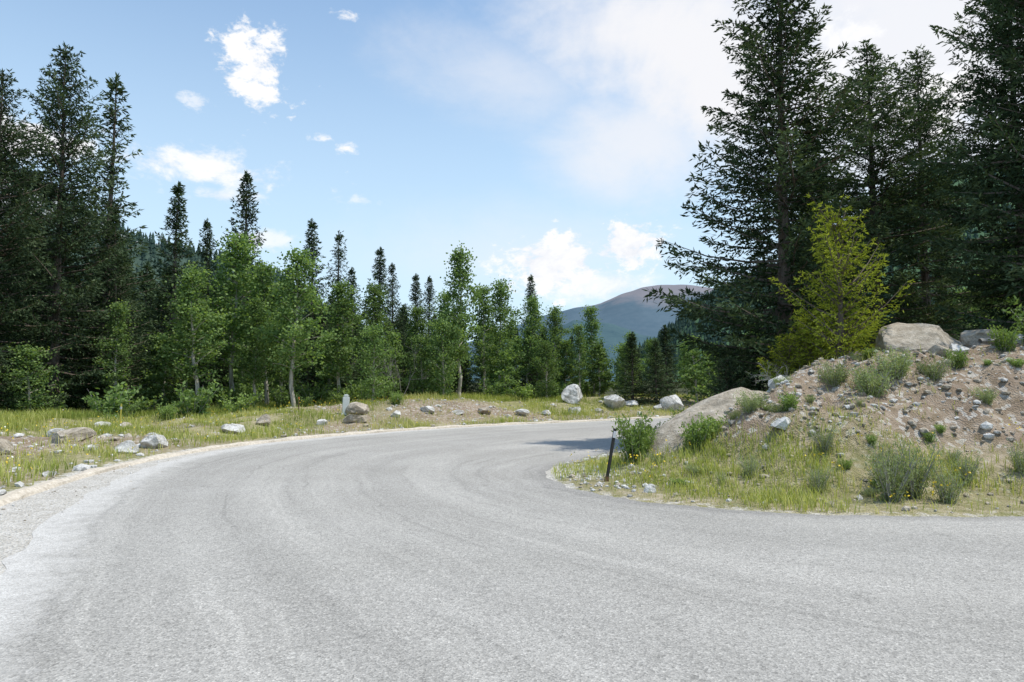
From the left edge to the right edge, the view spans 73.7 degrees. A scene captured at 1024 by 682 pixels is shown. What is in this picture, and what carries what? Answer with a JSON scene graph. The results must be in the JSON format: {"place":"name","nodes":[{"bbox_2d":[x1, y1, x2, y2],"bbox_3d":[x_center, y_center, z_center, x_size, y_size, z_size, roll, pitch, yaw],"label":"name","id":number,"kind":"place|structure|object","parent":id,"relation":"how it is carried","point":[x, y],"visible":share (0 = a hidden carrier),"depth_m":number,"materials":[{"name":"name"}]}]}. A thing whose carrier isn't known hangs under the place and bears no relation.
{"place":"outdoors","nodes":[
{"label":"outdoors","id":0,"kind":"place"},
{"bbox_2d":[0,168,307,323],"bbox_3d":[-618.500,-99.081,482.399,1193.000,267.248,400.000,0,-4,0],"label":"hill","id":1,"kind":"structure","parent":0,"point":[138,260],"depth_m":434.51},
{"bbox_2d":[0,418,1023,681],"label":"asphalt road","id":2,"kind":"structure","parent":0,"point":[474,554],"depth_m":5.56,"materials":[{"name":"asphalt"}]},
{"bbox_2d":[0,343,1023,574],"bbox_3d":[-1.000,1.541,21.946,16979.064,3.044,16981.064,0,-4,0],"label":"ground","id":3,"kind":"structure","parent":0,"point":[42,509],"depth_m":11.29,"materials":[{"name":"soil"}]},
{"bbox_2d":[0,114,67,395],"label":"spruce tree","id":4,"kind":"object","parent":3,"relation":"on","point":[17,263],"visible":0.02,"depth_m":31.79,"materials":[{"name":"green plant"}]},
{"bbox_2d":[0,341,70,413],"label":"aspen sapling","id":5,"kind":"object","parent":3,"relation":"on","point":[27,351],"visible":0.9,"depth_m":26.85,"materials":[{"name":"green plant"}]},
{"bbox_2d":[0,68,92,413],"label":"spruce tree","id":6,"kind":"object","parent":3,"relation":"on","point":[11,138],"visible":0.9,"depth_m":27.42,"materials":[{"name":"green plant"}]},
{"bbox_2d":[0,41,144,411],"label":"spruce tree","id":7,"kind":"object","parent":3,"relation":"on","point":[81,225],"visible":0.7,"depth_m":30.10,"materials":[{"name":"green plant"}]},
{"bbox_2d":[49,427,96,443],"bbox_3d":[-10.304,2.233,15.977,0.666,0.438,0.870,-2,-4,30],"label":"boulder","id":8,"kind":"object","parent":3,"relation":"on","point":[84,431],"visible":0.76,"depth_m":15.78,"materials":[{"name":"beige stone"}]},
{"bbox_2d":[59,203,148,402],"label":"spruce tree","id":9,"kind":"object","parent":3,"relation":"on","point":[134,274],"visible":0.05,"depth_m":36.11,"materials":[{"name":"green plant"}]},
{"bbox_2d":[38,71,173,399],"bbox_3d":[-19.619,-4.816,33.540,5.652,17.408,4.908,1,-4,-15],"label":"spruce tree","id":10,"kind":"object","parent":3,"relation":"on","point":[112,112],"visible":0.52,"depth_m":33.70,"materials":[{"name":"green plant"}]},
{"bbox_2d":[65,207,155,409],"bbox_3d":[-18.725,-1.386,32.041,3.251,10.007,3.887,-3,-5,38],"label":"spruce tree","id":11,"kind":"object","parent":3,"relation":"on","point":[114,289],"visible":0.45,"depth_m":32.03,"materials":[{"name":"green plant"}]},
{"bbox_2d":[90,298,138,398],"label":"aspen tree","id":12,"kind":"object","parent":3,"relation":"on","point":[119,325],"visible":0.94,"depth_m":29.76,"materials":[{"name":"green plant"}]},
{"bbox_2d":[114,440,139,453],"bbox_3d":[-8.599,2.393,15.208,0.437,0.352,0.463,-2,-4,33],"label":"boulder","id":13,"kind":"object","parent":3,"relation":"on","point":[127,444],"visible":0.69,"depth_m":15.15,"materials":[{"name":"stone"}]},
{"bbox_2d":[140,434,167,448],"bbox_3d":[-8.679,2.500,16.543,0.614,0.476,0.828,5,-19,-18],"label":"boulder","id":14,"kind":"object","parent":3,"relation":"on","point":[151,441],"visible":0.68,"depth_m":16.25,"materials":[{"name":"stone"}]},
{"bbox_2d":[156,401,179,420],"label":"green shrub","id":15,"kind":"object","parent":3,"relation":"on","point":[170,410],"visible":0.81,"depth_m":25.70,"materials":[{"name":"green plant"}]},
{"bbox_2d":[133,181,222,400],"bbox_3d":[-19.053,-2.535,38.750,4.326,13.157,5.005,-2,-4,30],"label":"spruce tree","id":16,"kind":"object","parent":3,"relation":"on","point":[177,210],"visible":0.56,"depth_m":38.31,"materials":[{"name":"green plant"}]},
{"bbox_2d":[149,262,226,390],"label":"aspen tree","id":17,"kind":"object","parent":3,"relation":"on","point":[203,291],"visible":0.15,"depth_m":33.90,"materials":[{"name":"green plant"}]},
{"bbox_2d":[146,260,235,402],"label":"aspen tree","id":18,"kind":"object","parent":3,"relation":"on","point":[188,305],"visible":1,"depth_m":30.78,"materials":[{"name":"green plant"}]},
{"bbox_2d":[190,218,237,391],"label":"spruce tree","id":19,"kind":"object","parent":3,"relation":"on","point":[206,240],"visible":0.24,"depth_m":44.21,"materials":[{"name":"green plant"}]},
{"bbox_2d":[190,225,272,395],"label":"aspen tree","id":20,"kind":"object","parent":3,"relation":"on","point":[235,257],"visible":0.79,"depth_m":35.34,"materials":[{"name":"green plant"}]},
{"bbox_2d":[201,170,287,401],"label":"spruce tree","id":21,"kind":"object","parent":3,"relation":"on","point":[245,193],"visible":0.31,"depth_m":44.69,"materials":[{"name":"green plant"}]},
{"bbox_2d":[218,294,278,405],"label":"aspen tree","id":22,"kind":"object","parent":3,"relation":"on","point":[258,356],"visible":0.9,"depth_m":32.09,"materials":[{"name":"green plant"}]},
{"bbox_2d":[228,259,288,404],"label":"aspen tree","id":23,"kind":"object","parent":3,"relation":"on","point":[265,281],"visible":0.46,"depth_m":34.85,"materials":[{"name":"green plant"}]},
{"bbox_2d":[262,275,311,394],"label":"aspen tree","id":24,"kind":"object","parent":3,"relation":"on","point":[281,377],"visible":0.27,"depth_m":33.77,"materials":[{"name":"green plant"}]},
{"bbox_2d":[246,241,339,406],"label":"aspen tree","id":25,"kind":"object","parent":3,"relation":"on","point":[294,273],"visible":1,"depth_m":30.80,"materials":[{"name":"green plant"}]},
{"bbox_2d":[0,373,596,418],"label":"forest undergrowth","id":26,"kind":"object","parent":3,"relation":"on","point":[188,401],"visible":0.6,"depth_m":33.00,"materials":[{"name":"green plant"}]},
{"bbox_2d":[274,218,339,391],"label":"spruce tree","id":27,"kind":"object","parent":3,"relation":"on","point":[311,243],"visible":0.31,"depth_m":46.19,"materials":[{"name":"green plant"}]},
{"bbox_2d":[311,230,350,385],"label":"spruce tree","id":28,"kind":"object","parent":3,"relation":"on","point":[340,236],"visible":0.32,"depth_m":45.35,"materials":[{"name":"green plant"}]},
{"bbox_2d":[0,416,670,506],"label":"road shoulder","id":29,"kind":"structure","parent":3,"relation":"on","point":[14,495],"depth_m":15.65,"materials":[{"name":"gravel"}]},
{"bbox_2d":[300,278,374,402],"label":"aspen tree","id":30,"kind":"object","parent":3,"relation":"on","point":[340,288],"visible":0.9,"depth_m":33.66,"materials":[{"name":"green plant"}]},
{"bbox_2d":[334,267,364,382],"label":"spruce tree","id":31,"kind":"object","parent":3,"relation":"on","point":[351,271],"visible":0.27,"depth_m":44.17,"materials":[{"name":"green plant"}]},
{"bbox_2d":[0,391,706,486],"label":"verge grass","id":32,"kind":"structure","parent":3,"relation":"on","point":[24,420],"depth_m":23.89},
{"bbox_2d":[345,402,368,414],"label":"boulder","id":33,"kind":"object","parent":3,"relation":"on","point":[356,408],"visible":0.9,"depth_m":26.48,"materials":[{"name":"beige stone"}]},
{"bbox_2d":[347,279,401,375],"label":"aspen tree","id":34,"kind":"object","parent":3,"relation":"on","point":[376,316],"visible":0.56,"depth_m":35.77,"materials":[{"name":"green plant"}]},
{"bbox_2d":[352,321,405,401],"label":"aspen sapling","id":35,"kind":"object","parent":3,"relation":"on","point":[374,343],"visible":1,"depth_m":30.88,"materials":[{"name":"green plant"}]},
{"bbox_2d":[354,247,403,383],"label":"spruce tree","id":36,"kind":"object","parent":3,"relation":"on","point":[377,274],"visible":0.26,"depth_m":46.28,"materials":[{"name":"green plant"}]},
{"bbox_2d":[383,262,407,380],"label":"spruce tree","id":37,"kind":"object","parent":3,"relation":"on","point":[392,291],"visible":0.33,"depth_m":47.17,"materials":[{"name":"green plant"}]},
{"bbox_2d":[376,344,429,397],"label":"sapling","id":38,"kind":"object","parent":3,"relation":"on","point":[414,353],"visible":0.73,"depth_m":35.03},
{"bbox_2d":[400,305,434,377],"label":"aspen tree","id":39,"kind":"object","parent":3,"relation":"on","point":[417,324],"visible":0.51,"depth_m":38.03,"materials":[{"name":"green plant"}]},
{"bbox_2d":[394,331,441,394],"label":"aspen sapling","id":40,"kind":"object","parent":3,"relation":"on","point":[420,343],"visible":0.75,"depth_m":35.93,"materials":[{"name":"green plant"}]},
{"bbox_2d":[399,273,438,383],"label":"spruce tree","id":41,"kind":"object","parent":3,"relation":"on","point":[414,298],"visible":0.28,"depth_m":48.26,"materials":[{"name":"green plant"}]},
{"bbox_2d":[422,276,437,380],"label":"spruce tree","id":42,"kind":"object","parent":3,"relation":"on","point":[429,298],"visible":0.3,"depth_m":48.87,"materials":[{"name":"green plant"}]},
{"bbox_2d":[414,314,463,398],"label":"aspen sapling","id":43,"kind":"object","parent":3,"relation":"on","point":[441,326],"visible":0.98,"depth_m":35.44,"materials":[{"name":"green plant"}]},
{"bbox_2d":[424,287,468,393],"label":"aspen tree","id":44,"kind":"object","parent":3,"relation":"on","point":[445,299],"visible":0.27,"depth_m":39.20,"materials":[{"name":"green plant"}]},
{"bbox_2d":[425,241,493,396],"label":"aspen tree","id":45,"kind":"object","parent":3,"relation":"on","point":[459,260],"visible":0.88,"depth_m":36.81,"materials":[{"name":"green plant"}]},
{"bbox_2d":[465,284,508,393],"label":"aspen tree","id":46,"kind":"object","parent":3,"relation":"on","point":[487,346],"visible":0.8,"depth_m":40.99,"materials":[{"name":"green plant"}]},
{"bbox_2d":[477,274,525,379],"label":"aspen tree","id":47,"kind":"object","parent":3,"relation":"on","point":[498,309],"visible":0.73,"depth_m":42.77,"materials":[{"name":"green plant"}]},
{"bbox_2d":[0,224,1020,410],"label":"background forest","id":48,"kind":"object","parent":3,"relation":"on","point":[664,384],"visible":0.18,"depth_m":40.26,"materials":[{"name":"plant"}]},
{"bbox_2d":[1,396,1021,496],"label":"wildflowers","id":49,"kind":"object","parent":3,"relation":"on","point":[424,422],"visible":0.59,"depth_m":15.02,"materials":[{"name":"yellow plant"}]},
{"bbox_2d":[0,340,1023,557],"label":"loose stones","id":50,"kind":"object","parent":3,"relation":"on","point":[985,425],"visible":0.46,"depth_m":11.81,"materials":[{"name":"stone"}]},
{"bbox_2d":[0,160,1023,380],"bbox_3d":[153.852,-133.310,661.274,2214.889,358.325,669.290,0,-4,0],"label":"hillside forest","id":51,"kind":"object","parent":3,"relation":"on","point":[679,324],"visible":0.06,"depth_m":639.56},
{"bbox_2d":[513,275,544,392],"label":"spruce tree","id":52,"kind":"object","parent":3,"relation":"on","point":[529,287],"visible":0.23,"depth_m":50.26,"materials":[{"name":"green plant"}]},
{"bbox_2d":[511,291,547,386],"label":"aspen tree","id":53,"kind":"object","parent":3,"relation":"on","point":[533,314],"visible":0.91,"depth_m":42.87,"materials":[{"name":"green plant"}]},
{"bbox_2d":[524,337,568,398],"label":"aspen sapling","id":54,"kind":"object","parent":3,"relation":"on","point":[545,356],"visible":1,"depth_m":37.77,"materials":[{"name":"green plant"}]},
{"bbox_2d":[536,303,577,390],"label":"aspen tree","id":55,"kind":"object","parent":3,"relation":"on","point":[553,330],"visible":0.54,"depth_m":41.96,"materials":[{"name":"green plant"}]},
{"bbox_2d":[561,384,582,403],"bbox_3d":[3.192,2.894,36.528,0.968,1.189,1.348,-1,-4,19],"label":"boulder","id":56,"kind":"object","parent":3,"relation":"on","point":[571,393],"visible":0.92,"depth_m":36.08,"materials":[{"name":"stone"}]},
{"bbox_2d":[567,323,591,386],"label":"aspen tree","id":57,"kind":"object","parent":3,"relation":"on","point":[579,340],"visible":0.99,"depth_m":40.03,"materials":[{"name":"green plant"}]},
{"bbox_2d":[575,305,614,395],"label":"aspen tree","id":58,"kind":"object","parent":3,"relation":"on","point":[589,312],"visible":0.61,"depth_m":42.06,"materials":[{"name":"green plant"}]},
{"bbox_2d":[604,428,616,481],"bbox_3d":[1.605,1.874,11.107,0.075,0.907,0.040,11,-4,-16],"label":"delineator post","id":59,"kind":"object","parent":3,"relation":"on","point":[607,477],"visible":0.86,"depth_m":11.10,"materials":[{"name":"black plastic"}]},
{"bbox_2d":[604,394,625,408],"bbox_3d":[5.620,3.357,36.815,1.297,0.975,1.500,2,-4,-28],"label":"boulder","id":60,"kind":"object","parent":3,"relation":"on","point":[613,400],"visible":0.73,"depth_m":36.31,"materials":[{"name":"stone"}]},
{"bbox_2d":[601,340,652,397],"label":"aspen sapling","id":61,"kind":"object","parent":3,"relation":"on","point":[620,350],"visible":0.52,"depth_m":39.80,"materials":[{"name":"green plant"}]},
{"bbox_2d":[610,409,653,464],"bbox_3d":[2.148,1.771,12.215,0.776,1.122,0.891,0,-4,6],"label":"willow shrub","id":62,"kind":"object","parent":3,"relation":"on","point":[633,440],"visible":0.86,"depth_m":12.11,"materials":[{"name":"green plant"}]},
{"bbox_2d":[640,338,667,385],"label":"aspen tree","id":63,"kind":"object","parent":3,"relation":"on","point":[649,346],"visible":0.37,"depth_m":46.94,"materials":[{"name":"green plant"}]},
{"bbox_2d":[659,394,684,410],"bbox_3d":[8.739,3.479,37.117,1.183,1.135,1.775,-2,-4,34],"label":"boulder","id":64,"kind":"object","parent":3,"relation":"on","point":[674,402],"visible":0.73,"depth_m":36.65,"materials":[{"name":"stone"}]},
{"bbox_2d":[626,387,766,463],"bbox_3d":[3.497,1.766,12.805,3.575,0.871,1.285,-28,10,-11],"label":"rock slab","id":65,"kind":"object","parent":3,"relation":"on","point":[720,403],"visible":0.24,"depth_m":12.75,"materials":[{"name":"beige stone"}]},
{"bbox_2d":[678,414,716,451],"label":"green shrub","id":66,"kind":"object","parent":3,"relation":"on","point":[691,434],"visible":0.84,"depth_m":11.85,"materials":[{"name":"green plant"}]},
{"bbox_2d":[695,411,727,433],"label":"green shrub","id":67,"kind":"object","parent":3,"relation":"on","point":[716,422],"visible":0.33,"depth_m":12.03,"materials":[{"name":"green plant"}]},
{"bbox_2d":[692,356,755,401],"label":"spruce sapling","id":68,"kind":"object","parent":3,"relation":"on","point":[725,382],"visible":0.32,"depth_m":17.05,"materials":[{"name":"green plant"}]},
{"bbox_2d":[727,390,767,413],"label":"sage shrub","id":69,"kind":"object","parent":3,"relation":"on","point":[751,405],"visible":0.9,"depth_m":11.89,"materials":[{"name":"green plant"}]},
{"bbox_2d":[737,452,761,477],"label":"wormwood plant","id":70,"kind":"object","parent":3,"relation":"on","point":[747,467],"visible":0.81,"depth_m":10.29,"materials":[{"name":"green plant"}]},
{"bbox_2d":[642,0,922,391],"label":"spruce tree","id":71,"kind":"object","parent":3,"relation":"on","point":[780,165],"visible":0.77,"depth_m":17.73,"materials":[{"name":"green plant"}]},
{"bbox_2d":[757,333,814,388],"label":"young spruce tree","id":72,"kind":"object","parent":3,"relation":"on","point":[786,354],"visible":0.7,"depth_m":14.59,"materials":[{"name":"green plant"}]},
{"bbox_2d":[551,335,1023,514],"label":"bank grass","id":73,"kind":"structure","parent":3,"relation":"on","point":[786,497],"depth_m":10.41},
{"bbox_2d":[776,390,799,410],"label":"green shrub","id":74,"kind":"object","parent":3,"relation":"on","point":[788,402],"visible":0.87,"depth_m":11.48,"materials":[{"name":"green plant"}]},
{"bbox_2d":[733,137,868,390],"bbox_3d":[8.911,-2.208,20.766,4.379,8.555,4.442,-1,-5,33],"label":"spruce tree","id":75,"kind":"object","parent":3,"relation":"on","point":[807,212],"visible":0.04,"depth_m":20.68,"materials":[{"name":"green plant"}]},
{"bbox_2d":[768,313,845,373],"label":"young spruce tree","id":76,"kind":"object","parent":3,"relation":"on","point":[807,361],"visible":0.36,"depth_m":14.76,"materials":[{"name":"green plant"}]},
{"bbox_2d":[746,125,871,389],"bbox_3d":[10.509,-2.392,23.803,5.379,10.916,4.466,3,-4,-24],"label":"spruce tree","id":77,"kind":"object","parent":3,"relation":"on","point":[772,288],"visible":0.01,"depth_m":23.72,"materials":[{"name":"green plant"}]},
{"bbox_2d":[803,459,837,493],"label":"wormwood plant","id":78,"kind":"object","parent":3,"relation":"on","point":[819,479],"visible":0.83,"depth_m":9.55,"materials":[{"name":"green plant"}]},
{"bbox_2d":[803,420,840,456],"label":"wormwood plant","id":79,"kind":"object","parent":3,"relation":"on","point":[822,438],"visible":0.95,"depth_m":10.49,"materials":[{"name":"green plant"}]},
{"bbox_2d":[807,361,852,386],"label":"sage shrub","id":80,"kind":"object","parent":3,"relation":"on","point":[837,378],"visible":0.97,"depth_m":12.41,"materials":[{"name":"green plant"}]},
{"bbox_2d":[647,347,1023,496],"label":"bank weeds","id":81,"kind":"object","parent":3,"relation":"on","point":[928,436],"visible":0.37,"depth_m":11.05,"materials":[{"name":"green plant"}]},
{"bbox_2d":[800,301,881,359],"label":"young spruce tree","id":82,"kind":"object","parent":3,"relation":"on","point":[865,338],"visible":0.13,"depth_m":15.09,"materials":[{"name":"green plant"}]},
{"bbox_2d":[768,192,914,359],"bbox_3d":[6.912,-1.114,14.176,2.206,3.998,2.289,4,-5,-34],"label":"young spruce tree","id":83,"kind":"object","parent":3,"relation":"on","point":[840,268],"visible":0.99,"depth_m":14.02,"materials":[{"name":"green plant"}]},
{"bbox_2d":[848,361,899,396],"bbox_3d":[6.368,0.717,11.987,0.884,0.761,1.084,-2,-4,33],"label":"sage shrub","id":84,"kind":"object","parent":3,"relation":"on","point":[864,383],"visible":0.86,"depth_m":11.85,"materials":[{"name":"green plant"}]},
{"bbox_2d":[861,436,917,487],"bbox_3d":[5.262,1.804,9.725,0.673,0.919,0.758,1,-4,-16],"label":"wormwood plant","id":85,"kind":"object","parent":3,"relation":"on","point":[882,452],"visible":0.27,"depth_m":9.66,"materials":[{"name":"green plant"}]},
{"bbox_2d":[790,38,992,348],"bbox_3d":[11.533,-4.362,21.305,5.882,10.500,4.883,-1,-5,21],"label":"spruce tree","id":86,"kind":"object","parent":3,"relation":"on","point":[883,198],"visible":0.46,"depth_m":20.76,"materials":[{"name":"green plant"}]},
{"bbox_2d":[868,346,916,379],"bbox_3d":[6.834,0.424,12.294,0.811,0.698,0.993,-3,-4,39],"label":"sage shrub","id":87,"kind":"object","parent":3,"relation":"on","point":[903,365],"visible":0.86,"depth_m":12.16,"materials":[{"name":"green plant"}]},
{"bbox_2d":[865,444,928,502],"bbox_3d":[5.071,1.865,9.221,0.722,0.979,0.812,0,-4,-6],"label":"wormwood plant","id":88,"kind":"object","parent":3,"relation":"on","point":[892,483],"visible":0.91,"depth_m":9.11,"materials":[{"name":"green plant"}]},
{"bbox_2d":[881,432,952,498],"bbox_3d":[5.476,1.804,9.461,0.833,1.118,0.904,1,-4,-10],"label":"wormwood plant","id":89,"kind":"object","parent":3,"relation":"on","point":[922,476],"visible":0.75,"depth_m":9.30,"materials":[{"name":"green plant"}]},
{"bbox_2d":[875,322,963,352],"bbox_3d":[8.133,0.121,13.911,2.022,1.000,1.514,-10,7,-15],"label":"boulder","id":90,"kind":"object","parent":3,"relation":"on","point":[903,336],"visible":0.54,"depth_m":13.45,"materials":[{"name":"beige stone"}]},
{"bbox_2d":[909,355,954,381],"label":"sage shrub","id":91,"kind":"object","parent":3,"relation":"on","point":[935,371],"visible":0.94,"depth_m":12.11,"materials":[{"name":"green plant"}]},
{"bbox_2d":[856,44,1015,340],"bbox_3d":[13.343,-4.460,22.548,4.338,10.604,5.226,2,-4,-20],"label":"spruce tree","id":92,"kind":"object","parent":3,"relation":"on","point":[926,299],"visible":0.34,"depth_m":22.07,"materials":[{"name":"green plant"}]},
{"bbox_2d":[922,461,978,503],"bbox_3d":[5.828,1.929,9.114,0.649,0.786,0.577,-1,-4,20],"label":"wormwood plant","id":93,"kind":"object","parent":3,"relation":"on","point":[944,493],"visible":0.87,"depth_m":9.03,"materials":[{"name":"green plant"}]},
{"bbox_2d":[943,348,970,368],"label":"green shrub","id":94,"kind":"object","parent":3,"relation":"on","point":[959,358],"visible":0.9,"depth_m":12.50,"materials":[{"name":"green plant"}]},
{"bbox_2d":[896,0,1023,334],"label":"spruce tree","id":95,"kind":"object","parent":3,"relation":"on","point":[986,146],"visible":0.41,"depth_m":17.58,"materials":[{"name":"green plant"}]},
{"bbox_2d":[905,0,1023,331],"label":"spruce tree","id":96,"kind":"object","parent":3,"relation":"on","point":[1012,280],"visible":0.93,"depth_m":16.26,"materials":[{"name":"green plant"}]},
{"bbox_2d":[946,448,988,487],"bbox_3d":[6.496,1.857,9.837,0.491,0.653,0.532,1,-4,-14],"label":"wormwood plant","id":97,"kind":"object","parent":3,"relation":"on","point":[963,470],"visible":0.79,"depth_m":9.75,"materials":[{"name":"green plant"}]},
{"bbox_2d":[959,329,997,346],"bbox_3d":[9.479,0.078,13.950,0.780,0.613,0.658,-1,-4,11],"label":"boulder","id":98,"kind":"object","parent":3,"relation":"on","point":[968,338],"visible":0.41,"depth_m":13.70,"materials":[{"name":"grey stone"}]},
{"bbox_2d":[965,385,998,404],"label":"sage shrub","id":99,"kind":"object","parent":3,"relation":"on","point":[986,398],"visible":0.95,"depth_m":11.51,"materials":[{"name":"green plant"}]},
{"bbox_2d":[987,322,1022,351],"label":"green shrub","id":100,"kind":"object","parent":3,"relation":"on","point":[1007,341],"visible":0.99,"depth_m":12.86,"materials":[{"name":"green plant"}]},
{"bbox_2d":[1002,296,1023,341],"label":"green shrub","id":101,"kind":"object","parent":3,"relation":"on","point":[1019,319],"visible":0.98,"depth_m":13.15,"materials":[{"name":"green plant"}]},
{"bbox_2d":[1003,439,1023,474],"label":"wormwood plant","id":102,"kind":"object","parent":3,"relation":"on","point":[1018,463],"visible":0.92,"depth_m":9.88,"materials":[{"name":"green plant"}]},
{"bbox_2d":[0,0,1023,341],"label":"sky","id":103,"kind":"structure","parent":0,"point":[555,141],"materials":[{"name":"blue"}]},
{"bbox_2d":[469,320,656,381],"bbox_3d":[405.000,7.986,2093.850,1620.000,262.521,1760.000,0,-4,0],"label":"distant mountain","id":104,"kind":"structure","parent":0,"point":[611,334],"depth_m":1860.68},
{"bbox_2d":[465,285,711,355],"bbox_3d":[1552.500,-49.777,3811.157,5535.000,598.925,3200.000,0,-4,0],"label":"distant mountain","id":105,"kind":"structure","parent":0,"point":[630,310],"depth_m":3313.23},
{"bbox_2d":[664,168,1023,381],"bbox_3d":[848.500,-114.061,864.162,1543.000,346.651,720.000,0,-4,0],"label":"hill","id":106,"kind":"structure","parent":0,"point":[886,268],"depth_m":706.51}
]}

